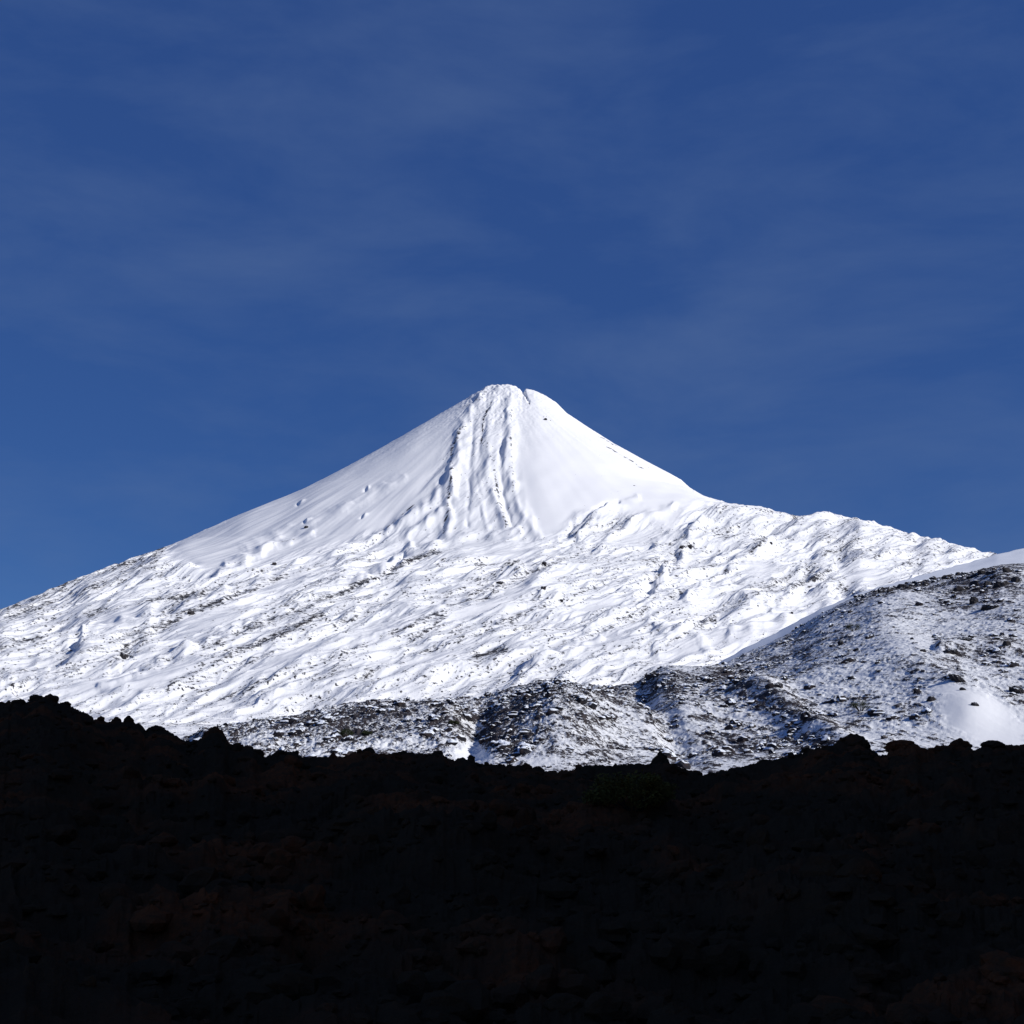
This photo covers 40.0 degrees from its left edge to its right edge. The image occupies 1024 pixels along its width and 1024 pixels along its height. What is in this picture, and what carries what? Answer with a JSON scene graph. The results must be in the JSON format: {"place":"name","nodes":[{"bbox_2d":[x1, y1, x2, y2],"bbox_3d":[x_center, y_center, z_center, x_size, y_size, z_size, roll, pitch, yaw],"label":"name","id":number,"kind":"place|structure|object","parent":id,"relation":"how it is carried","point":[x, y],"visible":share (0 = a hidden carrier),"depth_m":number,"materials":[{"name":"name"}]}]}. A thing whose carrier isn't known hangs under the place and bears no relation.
{"place":"outdoors","nodes":[
{"label":"outdoors","id":0,"kind":"place"},
{"bbox_2d":[0,384,995,737],"bbox_3d":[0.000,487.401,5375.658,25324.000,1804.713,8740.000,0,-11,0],"label":"mountain","id":1,"kind":"structure","parent":0,"point":[396,560],"depth_m":3001.95,"materials":[{"name":"white snow"}]},
{"bbox_2d":[120,652,126,658],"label":"rock outcrop","id":2,"kind":"object","parent":1,"relation":"on","point":[123,655],"visible":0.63,"depth_m":1926.47,"materials":[{"name":"grey stone"}]},
{"bbox_2d":[187,610,194,614],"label":"rock outcrop","id":3,"kind":"object","parent":1,"relation":"on","point":[190,612],"visible":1,"depth_m":2493.93,"materials":[{"name":"grey stone"}]},
{"bbox_2d":[0,695,1023,1023],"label":"lava field","id":4,"kind":"structure","parent":0,"point":[46,988],"depth_m":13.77,"materials":[{"name":"black stone"}]},
{"bbox_2d":[11,699,25,705],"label":"lava boulder","id":5,"kind":"object","parent":4,"relation":"on","point":[22,701],"visible":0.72,"depth_m":41.59,"materials":[{"name":"black stone"}]},
{"bbox_2d":[29,694,40,700],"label":"lava boulder","id":6,"kind":"object","parent":4,"relation":"on","point":[34,697],"visible":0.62,"depth_m":41.95,"materials":[{"name":"black stone"}]},
{"bbox_2d":[41,694,58,701],"bbox_3d":[-13.319,5.433,40.541,0.559,0.398,0.510,9,-14,-39],"label":"lava boulder","id":7,"kind":"object","parent":4,"relation":"on","point":[55,698],"visible":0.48,"depth_m":40.44,"materials":[{"name":"black stone"}]},
{"bbox_2d":[111,717,121,721],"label":"lava boulder","id":8,"kind":"object","parent":4,"relation":"on","point":[116,719],"visible":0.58,"depth_m":41.61,"materials":[{"name":"black stone"}]},
{"bbox_2d":[123,715,133,722],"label":"lava boulder","id":9,"kind":"object","parent":4,"relation":"on","point":[128,718],"visible":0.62,"depth_m":41.33,"materials":[{"name":"black stone"}]},
{"bbox_2d":[147,725,164,730],"bbox_3d":[-10.227,6.291,40.579,0.480,0.268,0.549,-6,-13,29],"label":"lava boulder","id":10,"kind":"object","parent":4,"relation":"on","point":[156,727],"visible":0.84,"depth_m":40.41,"materials":[{"name":"black stone"}]},
{"bbox_2d":[205,726,224,736],"bbox_3d":[-7.694,5.779,36.406,0.523,0.468,0.660,2,-11,-11],"label":"lava boulder","id":11,"kind":"object","parent":4,"relation":"on","point":[214,729],"visible":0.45,"depth_m":36.29,"materials":[{"name":"black stone"}]},
{"bbox_2d":[520,762,531,770],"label":"lava boulder","id":12,"kind":"object","parent":4,"relation":"on","point":[524,766],"visible":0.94,"depth_m":36.51,"materials":[{"name":"black stone"}]},
{"bbox_2d":[578,768,678,811],"bbox_3d":[1.841,4.412,22.261,1.640,0.718,0.976,0,-11,0],"label":"bush","id":13,"kind":"object","parent":4,"relation":"on","point":[654,789],"visible":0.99,"depth_m":22.02,"materials":[{"name":"green plant"}]},
{"bbox_2d":[650,750,669,765],"bbox_3d":[3.816,6.474,36.193,0.480,0.689,0.543,-5,-12,26],"label":"lava boulder","id":14,"kind":"object","parent":4,"relation":"on","point":[660,756],"visible":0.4,"depth_m":36.11,"materials":[{"name":"black stone"}]},
{"bbox_2d":[836,733,867,747],"bbox_3d":[9.405,6.409,38.922,0.796,0.569,1.088,7,-13,-31],"label":"lava boulder","id":15,"kind":"object","parent":4,"relation":"on","point":[850,739],"visible":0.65,"depth_m":38.60,"materials":[{"name":"black stone"}]},
{"bbox_2d":[883,740,914,751],"bbox_3d":[10.123,6.125,36.720,0.842,0.365,0.658,-4,-12,18],"label":"lava boulder","id":16,"kind":"object","parent":4,"relation":"on","point":[893,745],"visible":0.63,"depth_m":36.53,"materials":[{"name":"black stone"}]},
{"bbox_2d":[948,738,972,747],"bbox_3d":[11.923,6.250,37.512,0.713,0.442,0.525,4,-12,-21],"label":"lava boulder","id":17,"kind":"object","parent":4,"relation":"on","point":[959,742],"visible":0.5,"depth_m":37.37,"materials":[{"name":"black stone"}]},
{"bbox_2d":[980,740,1005,748],"bbox_3d":[13.796,6.680,40.283,0.805,0.292,0.685,7,-13,-32],"label":"lava boulder","id":18,"kind":"object","parent":4,"relation":"on","point":[993,744],"visible":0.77,"depth_m":40.08,"materials":[{"name":"black stone"}]},
{"bbox_2d":[0,0,1023,608],"label":"sky","id":19,"kind":"structure","parent":0,"point":[770,253],"materials":[{"name":"blue"}]},
{"bbox_2d":[180,563,1023,774],"bbox_3d":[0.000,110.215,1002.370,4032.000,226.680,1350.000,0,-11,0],"label":"lava ridge","id":20,"kind":"structure","parent":0,"point":[995,714],"depth_m":471.91,"materials":[{"name":"white snow"}]},
{"bbox_2d":[337,728,353,736],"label":"bush","id":21,"kind":"object","parent":20,"relation":"on","point":[344,731],"visible":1,"depth_m":443.23,"materials":[{"name":"green plant"}]},
{"bbox_2d":[361,730,372,734],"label":"bush","id":22,"kind":"object","parent":20,"relation":"on","point":[366,732],"visible":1,"depth_m":444.09,"materials":[{"name":"green plant"}]},
{"bbox_2d":[447,720,459,724],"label":"bush","id":23,"kind":"object","parent":20,"relation":"on","point":[453,722],"visible":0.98,"depth_m":453.95,"materials":[{"name":"green plant"}]},
{"bbox_2d":[187,564,1023,769],"bbox_3d":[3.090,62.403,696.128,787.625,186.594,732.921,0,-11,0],"label":"block rubble","id":24,"kind":"object","parent":20,"relation":"on","point":[523,748],"visible":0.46,"depth_m":476.23,"materials":[{"name":"grey stone"}]},
{"bbox_2d":[646,671,656,679],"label":"ridge rock","id":25,"kind":"object","parent":20,"relation":"on","point":[649,676],"visible":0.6,"depth_m":735.86,"materials":[{"name":"grey stone"}]},
{"bbox_2d":[774,682,782,687],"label":"ridge rock","id":26,"kind":"object","parent":20,"relation":"on","point":[778,684],"visible":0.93,"depth_m":503.95,"materials":[{"name":"grey stone"}]},
{"bbox_2d":[843,623,861,630],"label":"bush","id":27,"kind":"object","parent":20,"relation":"on","point":[856,625],"visible":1,"depth_m":682.72,"materials":[{"name":"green plant"}]},
{"bbox_2d":[847,700,870,710],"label":"bush","id":28,"kind":"object","parent":20,"relation":"on","point":[857,706],"visible":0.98,"depth_m":436.94,"materials":[{"name":"grey plant"}]},
{"bbox_2d":[878,576,936,593],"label":"cliff band","id":29,"kind":"object","parent":20,"relation":"on","point":[905,586],"visible":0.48,"depth_m":921.92,"materials":[{"name":"grey stone"}]},
{"bbox_2d":[926,696,935,701],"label":"ridge rock","id":30,"kind":"object","parent":20,"relation":"on","point":[931,698],"visible":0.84,"depth_m":423.09,"materials":[{"name":"grey stone"}]},
{"bbox_2d":[943,648,958,654],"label":"ridge rock","id":31,"kind":"object","parent":20,"relation":"on","point":[953,651],"visible":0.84,"depth_m":517.90,"materials":[{"name":"grey stone"}]},
{"bbox_2d":[948,673,964,681],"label":"ridge rock","id":32,"kind":"object","parent":20,"relation":"on","point":[955,677],"visible":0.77,"depth_m":444.24,"materials":[{"name":"grey stone"}]},
{"bbox_2d":[961,637,973,640],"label":"ridge rock","id":33,"kind":"object","parent":20,"relation":"on","point":[966,638],"visible":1,"depth_m":540.05,"materials":[{"name":"grey stone"}]},
{"bbox_2d":[969,596,978,603],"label":"ridge rock","id":34,"kind":"object","parent":20,"relation":"on","point":[973,599],"visible":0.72,"depth_m":722.84,"materials":[{"name":"grey stone"}]},
{"bbox_2d":[941,567,1010,578],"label":"cliff band","id":35,"kind":"object","parent":20,"relation":"on","point":[980,572],"visible":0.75,"depth_m":860.26,"materials":[{"name":"grey stone"}]},
{"bbox_2d":[953,576,1018,591],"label":"cliff band","id":36,"kind":"object","parent":20,"relation":"on","point":[998,584],"visible":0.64,"depth_m":794.24,"materials":[{"name":"grey stone"}]},
{"bbox_2d":[981,604,998,610],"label":"ridge rock","id":37,"kind":"object","parent":20,"relation":"on","point":[984,607],"visible":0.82,"depth_m":689.80,"materials":[{"name":"grey stone"}]},
{"bbox_2d":[1002,640,1010,645],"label":"ridge rock","id":38,"kind":"object","parent":20,"relation":"on","point":[1006,642],"visible":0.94,"depth_m":524.02,"materials":[{"name":"grey stone"}]},
{"bbox_2d":[1009,685,1023,693],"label":"ridge rock","id":39,"kind":"object","parent":20,"relation":"on","point":[1016,689],"visible":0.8,"depth_m":431.34,"materials":[{"name":"grey stone"}]},
{"bbox_2d":[718,548,1023,664],"bbox_3d":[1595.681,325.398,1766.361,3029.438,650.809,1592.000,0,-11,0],"label":"snow slope","id":40,"kind":"structure","parent":0,"point":[1014,556],"depth_m":1450.15,"materials":[{"name":"white snow"}]}
]}

